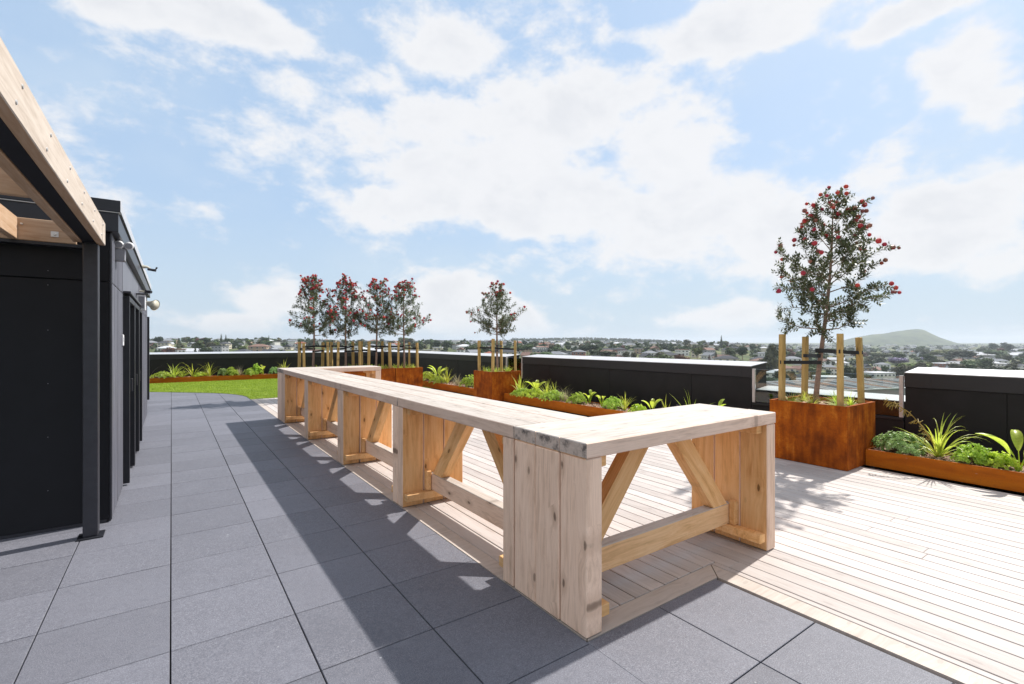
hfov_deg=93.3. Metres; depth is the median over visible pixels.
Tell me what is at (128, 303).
door
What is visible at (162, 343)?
house
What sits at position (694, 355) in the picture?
house
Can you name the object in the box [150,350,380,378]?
parapet wall
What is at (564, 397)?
tussock
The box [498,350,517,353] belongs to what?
house
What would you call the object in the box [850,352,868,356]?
tree
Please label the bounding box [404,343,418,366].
tree stake
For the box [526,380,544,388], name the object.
broadleaf plant
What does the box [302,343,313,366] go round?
tree stake
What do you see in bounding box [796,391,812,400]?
grass tuft
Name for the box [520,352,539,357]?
house
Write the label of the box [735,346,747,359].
tree
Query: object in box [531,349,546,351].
house
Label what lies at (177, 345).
tree
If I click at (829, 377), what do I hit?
apartment building
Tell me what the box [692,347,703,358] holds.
tree
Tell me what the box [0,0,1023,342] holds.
sky
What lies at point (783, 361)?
tree stake
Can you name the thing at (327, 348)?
tree stake
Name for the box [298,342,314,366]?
tree stake
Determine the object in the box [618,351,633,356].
house
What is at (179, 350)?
house
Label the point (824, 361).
house
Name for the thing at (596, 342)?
tree
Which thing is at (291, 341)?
house
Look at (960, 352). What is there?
tree
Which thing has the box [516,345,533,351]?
tree
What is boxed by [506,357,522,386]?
glass balustrade
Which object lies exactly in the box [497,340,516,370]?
tree stake
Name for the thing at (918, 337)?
hill
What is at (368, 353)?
tree stake
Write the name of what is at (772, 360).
tree
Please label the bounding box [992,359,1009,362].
house
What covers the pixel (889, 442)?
bush
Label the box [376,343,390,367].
tree stake
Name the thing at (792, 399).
grass tuft
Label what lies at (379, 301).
flowering tree
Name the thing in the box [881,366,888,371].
tree
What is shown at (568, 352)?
house
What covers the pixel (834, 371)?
house
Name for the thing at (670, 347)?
tree cover
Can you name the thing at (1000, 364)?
house
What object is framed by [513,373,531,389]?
strap leaf plant
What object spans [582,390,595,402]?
broadleaf plant
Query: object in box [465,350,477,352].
house
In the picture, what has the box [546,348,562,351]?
tree
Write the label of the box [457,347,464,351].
house
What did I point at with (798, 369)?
house
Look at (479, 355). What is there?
tree stake
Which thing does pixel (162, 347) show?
house
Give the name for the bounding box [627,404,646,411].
bush
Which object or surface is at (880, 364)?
house
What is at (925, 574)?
deck
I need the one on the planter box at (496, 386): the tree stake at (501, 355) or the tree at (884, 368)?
the tree stake at (501, 355)
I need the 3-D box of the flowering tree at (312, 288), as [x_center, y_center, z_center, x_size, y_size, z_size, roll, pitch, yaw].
[-5.660,-0.562,13.810,1.393,2.825,1.681,0,0,-19]
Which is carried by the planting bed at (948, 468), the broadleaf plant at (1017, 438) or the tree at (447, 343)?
the broadleaf plant at (1017, 438)
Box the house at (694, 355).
[691,350,700,357]
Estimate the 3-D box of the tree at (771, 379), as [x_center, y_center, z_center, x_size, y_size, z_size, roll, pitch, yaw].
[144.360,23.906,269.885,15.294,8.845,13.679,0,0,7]
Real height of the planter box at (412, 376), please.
0.794 m
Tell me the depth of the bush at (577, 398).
10.94 m
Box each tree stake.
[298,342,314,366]
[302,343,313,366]
[312,342,324,366]
[312,342,329,366]
[330,342,346,366]
[336,342,345,365]
[344,341,354,365]
[344,341,360,365]
[361,341,376,365]
[367,342,375,364]
[375,341,383,367]
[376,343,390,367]
[389,342,404,367]
[397,341,403,367]
[403,342,409,366]
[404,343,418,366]
[478,340,497,370]
[491,339,497,371]
[496,341,502,370]
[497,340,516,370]
[778,334,820,400]
[801,337,820,397]
[815,334,843,405]
[815,337,864,403]
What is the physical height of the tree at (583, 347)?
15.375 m
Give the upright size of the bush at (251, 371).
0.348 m
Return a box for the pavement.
[0,392,952,683]
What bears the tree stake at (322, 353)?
on the planter box
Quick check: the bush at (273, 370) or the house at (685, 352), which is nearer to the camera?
the bush at (273, 370)
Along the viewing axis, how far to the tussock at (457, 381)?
15.65 m
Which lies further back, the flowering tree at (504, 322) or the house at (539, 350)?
the house at (539, 350)
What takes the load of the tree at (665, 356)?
on the terrain at (746, 357)
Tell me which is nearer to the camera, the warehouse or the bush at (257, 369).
the bush at (257, 369)
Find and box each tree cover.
[150,337,1023,365]
[511,337,681,342]
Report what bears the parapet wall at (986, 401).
on the roof slab
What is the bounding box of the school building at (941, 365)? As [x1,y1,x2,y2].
[932,363,979,367]
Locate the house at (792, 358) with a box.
[786,356,801,364]
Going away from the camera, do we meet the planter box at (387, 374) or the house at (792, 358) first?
the planter box at (387, 374)
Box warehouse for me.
[766,378,904,394]
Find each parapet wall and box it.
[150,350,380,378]
[384,350,519,384]
[522,354,766,409]
[904,367,1023,462]
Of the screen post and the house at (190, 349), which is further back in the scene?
the house at (190, 349)
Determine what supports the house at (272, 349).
on the terrain at (746, 357)
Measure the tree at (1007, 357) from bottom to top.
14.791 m
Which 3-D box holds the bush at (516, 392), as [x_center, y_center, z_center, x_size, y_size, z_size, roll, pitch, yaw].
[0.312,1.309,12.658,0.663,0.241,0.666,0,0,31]
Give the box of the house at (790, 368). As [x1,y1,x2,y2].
[786,365,796,373]
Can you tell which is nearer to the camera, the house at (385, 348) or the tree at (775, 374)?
the tree at (775, 374)
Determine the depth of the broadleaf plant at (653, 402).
9.39 m
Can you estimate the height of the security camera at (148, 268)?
0.098 m
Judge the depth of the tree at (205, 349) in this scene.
375.20 m
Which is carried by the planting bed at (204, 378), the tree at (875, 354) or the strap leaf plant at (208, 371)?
the strap leaf plant at (208, 371)
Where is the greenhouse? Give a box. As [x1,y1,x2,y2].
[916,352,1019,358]
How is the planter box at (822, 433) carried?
on the deck
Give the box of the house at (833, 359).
[827,357,844,361]
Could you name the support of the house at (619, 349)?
on the terrain at (746, 357)
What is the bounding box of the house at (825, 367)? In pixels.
[822,365,836,370]
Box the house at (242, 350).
[232,349,251,351]
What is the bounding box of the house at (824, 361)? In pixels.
[817,359,831,364]
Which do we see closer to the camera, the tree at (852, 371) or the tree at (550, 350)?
the tree at (852, 371)
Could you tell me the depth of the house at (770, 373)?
308.77 m
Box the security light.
[115,240,133,261]
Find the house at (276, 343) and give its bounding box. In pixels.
[269,341,280,345]
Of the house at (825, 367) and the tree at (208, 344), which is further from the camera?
the tree at (208, 344)
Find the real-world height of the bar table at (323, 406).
1.050 m
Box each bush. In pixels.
[150,371,175,378]
[193,372,207,376]
[217,368,227,375]
[222,367,238,375]
[242,367,256,374]
[253,363,262,374]
[269,367,277,373]
[423,371,436,380]
[428,376,444,383]
[459,374,473,386]
[510,388,533,396]
[519,387,545,397]
[539,390,567,400]
[566,392,587,403]
[602,396,623,409]
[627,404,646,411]
[872,430,930,456]
[949,443,1007,467]
[976,451,1022,471]
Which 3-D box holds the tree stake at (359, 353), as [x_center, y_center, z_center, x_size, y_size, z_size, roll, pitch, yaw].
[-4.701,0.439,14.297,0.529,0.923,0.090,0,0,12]
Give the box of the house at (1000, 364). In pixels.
[993,363,1010,367]
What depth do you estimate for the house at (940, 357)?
736.06 m
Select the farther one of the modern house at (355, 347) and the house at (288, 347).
the house at (288, 347)
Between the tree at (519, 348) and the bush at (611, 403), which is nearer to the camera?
the bush at (611, 403)
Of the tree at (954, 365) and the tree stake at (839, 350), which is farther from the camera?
the tree at (954, 365)
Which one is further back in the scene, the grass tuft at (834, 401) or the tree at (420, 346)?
the tree at (420, 346)
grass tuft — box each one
[786,393,803,401]
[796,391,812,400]
[803,393,830,405]
[821,392,847,402]
[824,395,849,405]
[844,392,856,404]
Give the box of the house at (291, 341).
[288,339,297,344]
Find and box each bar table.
[277,365,380,420]
[283,368,346,437]
[306,374,385,461]
[340,381,455,503]
[398,393,585,586]
[514,403,775,638]
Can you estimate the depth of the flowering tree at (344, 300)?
14.22 m
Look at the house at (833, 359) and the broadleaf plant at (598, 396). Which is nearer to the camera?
the broadleaf plant at (598, 396)
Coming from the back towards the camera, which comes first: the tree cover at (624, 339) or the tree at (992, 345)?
the tree cover at (624, 339)
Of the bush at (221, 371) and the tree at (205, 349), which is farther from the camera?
the tree at (205, 349)
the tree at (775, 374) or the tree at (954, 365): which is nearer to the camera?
the tree at (775, 374)
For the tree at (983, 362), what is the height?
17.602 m
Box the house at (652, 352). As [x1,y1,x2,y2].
[642,351,657,355]
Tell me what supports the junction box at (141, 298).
attached to the plant room at (40, 389)
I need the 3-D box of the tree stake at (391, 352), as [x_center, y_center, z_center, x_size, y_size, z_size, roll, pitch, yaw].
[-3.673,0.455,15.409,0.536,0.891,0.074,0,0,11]
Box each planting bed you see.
[150,373,277,383]
[423,378,473,395]
[504,393,632,416]
[865,445,1023,492]
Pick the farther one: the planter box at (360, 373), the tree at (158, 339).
the tree at (158, 339)
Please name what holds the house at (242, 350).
on the terrain at (746, 357)
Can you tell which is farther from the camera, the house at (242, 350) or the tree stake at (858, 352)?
the house at (242, 350)
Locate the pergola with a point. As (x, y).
(37, 167)
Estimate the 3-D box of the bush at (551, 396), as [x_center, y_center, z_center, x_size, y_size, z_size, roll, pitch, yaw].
[1.046,1.291,11.709,0.691,0.278,0.726,0,0,29]
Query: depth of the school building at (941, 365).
510.63 m
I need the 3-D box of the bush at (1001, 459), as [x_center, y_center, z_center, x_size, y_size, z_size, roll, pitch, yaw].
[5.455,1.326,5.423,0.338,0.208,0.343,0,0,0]
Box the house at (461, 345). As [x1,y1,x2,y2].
[456,344,467,350]
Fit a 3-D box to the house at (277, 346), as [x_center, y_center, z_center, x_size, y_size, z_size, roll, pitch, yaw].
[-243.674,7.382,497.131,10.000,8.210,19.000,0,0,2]
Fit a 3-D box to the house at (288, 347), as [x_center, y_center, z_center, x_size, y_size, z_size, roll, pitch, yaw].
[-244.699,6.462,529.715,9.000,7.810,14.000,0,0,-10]
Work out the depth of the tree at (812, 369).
309.62 m
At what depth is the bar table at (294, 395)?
9.53 m
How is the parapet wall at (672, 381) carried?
on the roof slab
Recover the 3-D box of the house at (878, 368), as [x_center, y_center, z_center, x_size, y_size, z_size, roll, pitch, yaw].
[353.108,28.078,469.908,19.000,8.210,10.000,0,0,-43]
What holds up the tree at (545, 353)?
on the terrain at (746, 357)
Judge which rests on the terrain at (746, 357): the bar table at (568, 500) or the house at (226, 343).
the house at (226, 343)
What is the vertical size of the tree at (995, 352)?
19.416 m
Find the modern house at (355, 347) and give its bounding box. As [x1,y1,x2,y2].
[340,346,357,350]
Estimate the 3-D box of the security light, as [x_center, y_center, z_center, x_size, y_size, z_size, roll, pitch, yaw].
[-3.728,-0.872,4.649,0.151,0.194,0.136,0,0,-35]
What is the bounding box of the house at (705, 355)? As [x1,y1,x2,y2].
[701,352,716,359]
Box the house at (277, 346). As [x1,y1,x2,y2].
[270,345,283,348]
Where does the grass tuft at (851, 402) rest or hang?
in the planter box at (822, 433)
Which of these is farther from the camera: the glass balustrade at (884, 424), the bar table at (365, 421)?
the glass balustrade at (884, 424)
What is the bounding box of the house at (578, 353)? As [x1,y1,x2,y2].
[572,350,585,355]
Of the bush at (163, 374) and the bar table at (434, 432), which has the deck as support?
the bar table at (434, 432)
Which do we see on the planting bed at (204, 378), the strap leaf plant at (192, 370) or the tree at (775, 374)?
the strap leaf plant at (192, 370)
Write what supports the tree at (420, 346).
on the terrain at (746, 357)
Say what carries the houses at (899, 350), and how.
on the terrain at (746, 357)
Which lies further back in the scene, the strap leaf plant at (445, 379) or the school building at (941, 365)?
the school building at (941, 365)
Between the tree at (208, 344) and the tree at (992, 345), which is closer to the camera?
the tree at (208, 344)
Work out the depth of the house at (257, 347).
474.12 m
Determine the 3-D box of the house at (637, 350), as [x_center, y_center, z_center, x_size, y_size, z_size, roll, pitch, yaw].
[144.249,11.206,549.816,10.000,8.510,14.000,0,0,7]
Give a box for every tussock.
[448,375,460,384]
[557,388,572,401]
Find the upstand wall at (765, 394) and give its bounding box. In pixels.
[756,385,904,420]
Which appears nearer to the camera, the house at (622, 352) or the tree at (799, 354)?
the house at (622, 352)
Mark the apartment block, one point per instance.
(877, 374)
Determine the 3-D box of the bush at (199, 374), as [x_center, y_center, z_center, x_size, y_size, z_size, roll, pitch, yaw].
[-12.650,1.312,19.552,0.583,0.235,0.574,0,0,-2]
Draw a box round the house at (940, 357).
[932,355,943,359]
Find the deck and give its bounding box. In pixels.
[251,398,1023,683]
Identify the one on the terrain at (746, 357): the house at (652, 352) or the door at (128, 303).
the house at (652, 352)
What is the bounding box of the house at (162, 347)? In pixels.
[157,346,175,350]
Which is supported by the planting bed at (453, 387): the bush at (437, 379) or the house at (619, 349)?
the bush at (437, 379)
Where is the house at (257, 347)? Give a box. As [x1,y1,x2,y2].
[247,344,270,350]
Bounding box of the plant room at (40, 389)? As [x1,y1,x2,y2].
[0,195,150,539]
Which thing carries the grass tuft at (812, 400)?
in the planter box at (822, 433)
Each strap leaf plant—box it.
[168,363,184,376]
[181,362,205,376]
[202,363,214,375]
[439,366,452,383]
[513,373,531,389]
[540,381,554,397]
[620,395,632,409]
[883,397,991,456]
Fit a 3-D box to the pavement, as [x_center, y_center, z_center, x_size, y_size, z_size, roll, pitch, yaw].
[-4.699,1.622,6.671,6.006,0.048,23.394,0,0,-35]
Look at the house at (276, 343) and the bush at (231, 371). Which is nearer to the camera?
the bush at (231, 371)
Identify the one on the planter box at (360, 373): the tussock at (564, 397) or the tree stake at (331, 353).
the tree stake at (331, 353)
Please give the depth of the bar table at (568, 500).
3.09 m
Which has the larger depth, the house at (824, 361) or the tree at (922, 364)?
the house at (824, 361)
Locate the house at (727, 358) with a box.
[714,355,738,360]
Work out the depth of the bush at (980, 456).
5.54 m
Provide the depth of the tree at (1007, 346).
1096.60 m
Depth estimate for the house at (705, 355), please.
447.91 m
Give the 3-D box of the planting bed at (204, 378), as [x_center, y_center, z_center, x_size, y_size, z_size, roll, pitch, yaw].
[-11.782,1.484,20.172,11.970,0.220,0.453,0,0,-35]
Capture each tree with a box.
[152,336,163,341]
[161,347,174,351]
[175,339,180,348]
[191,340,204,347]
[197,337,210,344]
[198,347,213,351]
[205,342,215,346]
[287,274,338,366]
[318,273,370,365]
[347,278,401,365]
[373,278,431,367]
[415,343,423,349]
[429,340,440,346]
[443,340,451,346]
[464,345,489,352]
[466,280,526,371]
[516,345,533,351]
[530,352,554,354]
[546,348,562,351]
[577,344,599,354]
[589,349,618,356]
[590,340,601,343]
[622,351,629,356]
[630,352,636,357]
[655,343,667,348]
[658,354,673,358]
[673,354,689,358]
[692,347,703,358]
[725,347,736,354]
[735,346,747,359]
[763,344,778,370]
[766,377,777,380]
[771,184,901,403]
[773,371,786,378]
[787,371,795,380]
[795,351,801,357]
[801,364,823,377]
[836,365,856,378]
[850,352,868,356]
[868,352,892,356]
[875,357,882,362]
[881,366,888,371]
[886,357,909,363]
[891,364,910,375]
[892,352,905,357]
[897,363,930,369]
[913,362,926,367]
[919,349,929,353]
[923,353,936,362]
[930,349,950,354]
[942,349,978,358]
[946,362,965,368]
[960,359,977,368]
[975,358,994,367]
[976,347,989,350]
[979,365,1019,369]
[982,350,1009,358]
[988,343,998,348]
[999,342,1014,349]
[999,354,1013,360]
[1005,362,1017,368]
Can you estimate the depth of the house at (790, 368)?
343.12 m
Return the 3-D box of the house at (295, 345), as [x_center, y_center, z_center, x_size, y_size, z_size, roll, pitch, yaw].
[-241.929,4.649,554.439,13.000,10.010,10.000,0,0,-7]
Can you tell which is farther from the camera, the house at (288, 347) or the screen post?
the house at (288, 347)
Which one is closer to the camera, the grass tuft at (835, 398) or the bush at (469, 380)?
the grass tuft at (835, 398)
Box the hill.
[825,329,969,345]
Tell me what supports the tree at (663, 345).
on the terrain at (746, 357)
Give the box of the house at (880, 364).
[873,362,890,368]
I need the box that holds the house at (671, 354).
[664,352,677,356]
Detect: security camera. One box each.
[139,290,151,293]
[142,265,156,271]
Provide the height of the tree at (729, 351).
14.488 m
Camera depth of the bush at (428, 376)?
17.42 m
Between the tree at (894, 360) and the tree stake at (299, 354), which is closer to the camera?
the tree stake at (299, 354)
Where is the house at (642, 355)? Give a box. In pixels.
[639,353,654,357]
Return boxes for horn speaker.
[146,300,159,310]
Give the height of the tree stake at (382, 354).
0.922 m
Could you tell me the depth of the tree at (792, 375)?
269.56 m
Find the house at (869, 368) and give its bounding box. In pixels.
[854,367,872,370]
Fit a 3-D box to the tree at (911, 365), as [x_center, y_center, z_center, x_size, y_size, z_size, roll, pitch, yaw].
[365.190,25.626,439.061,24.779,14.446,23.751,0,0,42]
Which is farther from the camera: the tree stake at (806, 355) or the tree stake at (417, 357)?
the tree stake at (417, 357)
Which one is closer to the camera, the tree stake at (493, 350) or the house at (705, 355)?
the tree stake at (493, 350)
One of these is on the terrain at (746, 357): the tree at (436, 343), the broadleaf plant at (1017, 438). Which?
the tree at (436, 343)
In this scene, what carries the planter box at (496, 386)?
on the deck
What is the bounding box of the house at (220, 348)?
[210,345,229,351]
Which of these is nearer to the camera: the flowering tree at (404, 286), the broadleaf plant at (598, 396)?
the broadleaf plant at (598, 396)
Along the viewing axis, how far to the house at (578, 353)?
450.66 m
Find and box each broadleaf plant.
[427,365,445,374]
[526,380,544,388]
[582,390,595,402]
[597,395,605,406]
[641,398,659,409]
[718,399,725,405]
[975,429,1023,471]
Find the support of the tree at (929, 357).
on the terrain at (746, 357)
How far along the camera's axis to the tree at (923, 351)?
815.64 m
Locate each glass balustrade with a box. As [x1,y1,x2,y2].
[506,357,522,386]
[752,369,904,445]
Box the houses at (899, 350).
[180,338,1023,352]
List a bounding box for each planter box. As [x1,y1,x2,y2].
[344,371,365,376]
[381,367,394,381]
[392,366,422,386]
[474,369,520,400]
[769,395,874,470]
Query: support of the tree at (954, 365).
on the terrain at (746, 357)
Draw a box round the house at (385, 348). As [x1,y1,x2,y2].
[384,344,395,350]
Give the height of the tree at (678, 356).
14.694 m
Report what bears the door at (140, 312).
in the plant room at (40, 389)
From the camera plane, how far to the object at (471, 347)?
458.58 m
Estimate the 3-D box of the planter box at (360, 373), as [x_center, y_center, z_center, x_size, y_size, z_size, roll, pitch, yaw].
[-4.929,1.197,14.325,0.900,0.794,0.900,0,0,-35]
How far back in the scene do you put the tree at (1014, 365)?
431.13 m
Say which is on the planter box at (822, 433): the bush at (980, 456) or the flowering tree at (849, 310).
the flowering tree at (849, 310)
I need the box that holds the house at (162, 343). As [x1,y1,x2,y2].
[157,341,170,346]
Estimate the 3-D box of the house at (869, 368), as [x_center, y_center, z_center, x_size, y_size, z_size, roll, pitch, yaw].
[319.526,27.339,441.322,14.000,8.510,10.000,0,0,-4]
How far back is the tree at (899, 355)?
613.43 m
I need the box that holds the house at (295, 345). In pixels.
[294,342,305,348]
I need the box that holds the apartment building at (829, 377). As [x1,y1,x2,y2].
[812,375,849,379]
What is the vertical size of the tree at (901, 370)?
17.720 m
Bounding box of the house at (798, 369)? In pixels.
[792,366,801,372]
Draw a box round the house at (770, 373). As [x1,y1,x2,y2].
[766,369,778,377]
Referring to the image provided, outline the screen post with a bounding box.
[147,317,149,399]
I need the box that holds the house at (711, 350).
[703,348,714,352]
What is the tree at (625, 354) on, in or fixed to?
on the terrain at (746, 357)
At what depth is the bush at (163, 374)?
18.75 m
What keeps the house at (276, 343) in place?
on the terrain at (746, 357)
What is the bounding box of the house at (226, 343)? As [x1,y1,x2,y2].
[220,342,231,348]
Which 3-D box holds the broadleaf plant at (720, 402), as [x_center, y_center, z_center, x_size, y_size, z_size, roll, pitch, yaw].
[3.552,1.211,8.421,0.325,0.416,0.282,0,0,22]
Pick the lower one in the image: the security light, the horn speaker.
the horn speaker
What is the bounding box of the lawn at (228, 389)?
[151,379,431,398]
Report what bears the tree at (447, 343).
on the terrain at (746, 357)
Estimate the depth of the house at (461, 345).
568.59 m
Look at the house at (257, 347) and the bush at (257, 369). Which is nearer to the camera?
the bush at (257, 369)
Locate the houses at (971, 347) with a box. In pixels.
[234,339,1000,354]
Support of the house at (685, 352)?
on the terrain at (746, 357)
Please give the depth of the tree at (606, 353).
400.67 m
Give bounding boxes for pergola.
[0,37,105,541]
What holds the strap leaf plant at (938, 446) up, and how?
on the planting bed at (948, 468)
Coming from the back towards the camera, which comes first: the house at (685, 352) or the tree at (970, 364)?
the house at (685, 352)
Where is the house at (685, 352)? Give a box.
[674,349,689,355]
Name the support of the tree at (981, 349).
on the terrain at (746, 357)
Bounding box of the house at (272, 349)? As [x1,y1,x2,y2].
[262,349,284,350]
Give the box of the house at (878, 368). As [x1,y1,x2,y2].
[873,366,882,371]
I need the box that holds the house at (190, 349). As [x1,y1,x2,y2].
[182,348,199,351]
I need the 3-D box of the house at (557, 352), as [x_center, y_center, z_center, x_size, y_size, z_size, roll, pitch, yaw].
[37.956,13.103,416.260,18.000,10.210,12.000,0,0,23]
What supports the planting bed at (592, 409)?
on the drainage bed at (590, 416)
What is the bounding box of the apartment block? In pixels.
[864,371,895,377]
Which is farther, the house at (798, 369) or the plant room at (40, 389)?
the house at (798, 369)
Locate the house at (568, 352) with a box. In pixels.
[560,351,572,354]
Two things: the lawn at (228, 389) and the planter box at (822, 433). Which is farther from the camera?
the lawn at (228, 389)
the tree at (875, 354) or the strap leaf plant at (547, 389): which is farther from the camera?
the tree at (875, 354)
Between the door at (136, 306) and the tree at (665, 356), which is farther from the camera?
the tree at (665, 356)
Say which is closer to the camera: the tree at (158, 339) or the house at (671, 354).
the house at (671, 354)
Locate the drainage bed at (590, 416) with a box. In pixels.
[170,388,1023,683]
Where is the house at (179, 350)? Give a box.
[164,349,185,351]
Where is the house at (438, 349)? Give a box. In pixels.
[432,347,442,351]
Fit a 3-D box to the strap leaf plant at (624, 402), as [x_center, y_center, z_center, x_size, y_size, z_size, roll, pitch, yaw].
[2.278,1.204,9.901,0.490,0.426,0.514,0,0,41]
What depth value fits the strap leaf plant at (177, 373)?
19.05 m
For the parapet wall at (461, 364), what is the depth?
18.46 m
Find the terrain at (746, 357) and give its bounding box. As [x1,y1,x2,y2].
[150,340,1023,374]
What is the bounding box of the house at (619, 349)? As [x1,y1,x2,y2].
[613,347,626,351]
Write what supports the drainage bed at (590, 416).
on the roof slab
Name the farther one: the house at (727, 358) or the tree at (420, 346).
the tree at (420, 346)
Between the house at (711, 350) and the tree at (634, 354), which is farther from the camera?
the house at (711, 350)
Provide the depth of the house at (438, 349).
500.50 m
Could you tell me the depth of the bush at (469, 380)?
14.97 m
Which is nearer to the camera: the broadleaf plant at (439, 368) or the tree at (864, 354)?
the broadleaf plant at (439, 368)
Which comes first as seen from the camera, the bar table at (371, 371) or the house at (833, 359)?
the bar table at (371, 371)
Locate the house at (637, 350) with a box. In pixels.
[634,348,643,353]
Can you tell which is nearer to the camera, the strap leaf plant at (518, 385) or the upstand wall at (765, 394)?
the upstand wall at (765, 394)
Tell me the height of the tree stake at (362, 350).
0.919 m
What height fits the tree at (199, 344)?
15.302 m
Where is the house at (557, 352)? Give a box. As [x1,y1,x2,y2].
[551,351,566,354]
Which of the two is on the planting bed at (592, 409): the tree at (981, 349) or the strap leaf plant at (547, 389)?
the strap leaf plant at (547, 389)
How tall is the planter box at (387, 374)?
0.794 m
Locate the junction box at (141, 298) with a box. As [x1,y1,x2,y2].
[136,293,148,310]
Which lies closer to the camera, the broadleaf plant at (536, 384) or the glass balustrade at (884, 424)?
the glass balustrade at (884, 424)
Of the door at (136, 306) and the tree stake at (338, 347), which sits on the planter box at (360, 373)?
the tree stake at (338, 347)
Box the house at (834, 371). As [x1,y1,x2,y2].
[830,368,836,374]
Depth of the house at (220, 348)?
481.23 m
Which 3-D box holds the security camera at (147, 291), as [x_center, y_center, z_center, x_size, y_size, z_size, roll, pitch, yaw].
[-6.148,-0.841,8.112,0.180,0.054,0.058,0,0,-8]
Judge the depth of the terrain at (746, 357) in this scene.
712.30 m
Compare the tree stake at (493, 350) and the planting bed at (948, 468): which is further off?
the tree stake at (493, 350)
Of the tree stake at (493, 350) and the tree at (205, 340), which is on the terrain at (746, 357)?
the tree at (205, 340)
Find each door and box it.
[123,296,134,483]
[135,303,138,451]
[139,307,141,449]
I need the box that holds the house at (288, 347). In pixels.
[283,344,294,349]
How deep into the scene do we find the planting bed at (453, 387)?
15.69 m
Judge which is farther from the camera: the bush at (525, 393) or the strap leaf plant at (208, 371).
the strap leaf plant at (208, 371)
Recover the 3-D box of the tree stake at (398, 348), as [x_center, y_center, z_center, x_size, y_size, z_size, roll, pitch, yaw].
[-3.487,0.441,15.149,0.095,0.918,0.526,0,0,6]
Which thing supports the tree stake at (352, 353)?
on the planter box at (360, 373)
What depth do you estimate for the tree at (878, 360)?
566.28 m
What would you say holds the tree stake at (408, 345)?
on the planter box at (412, 376)

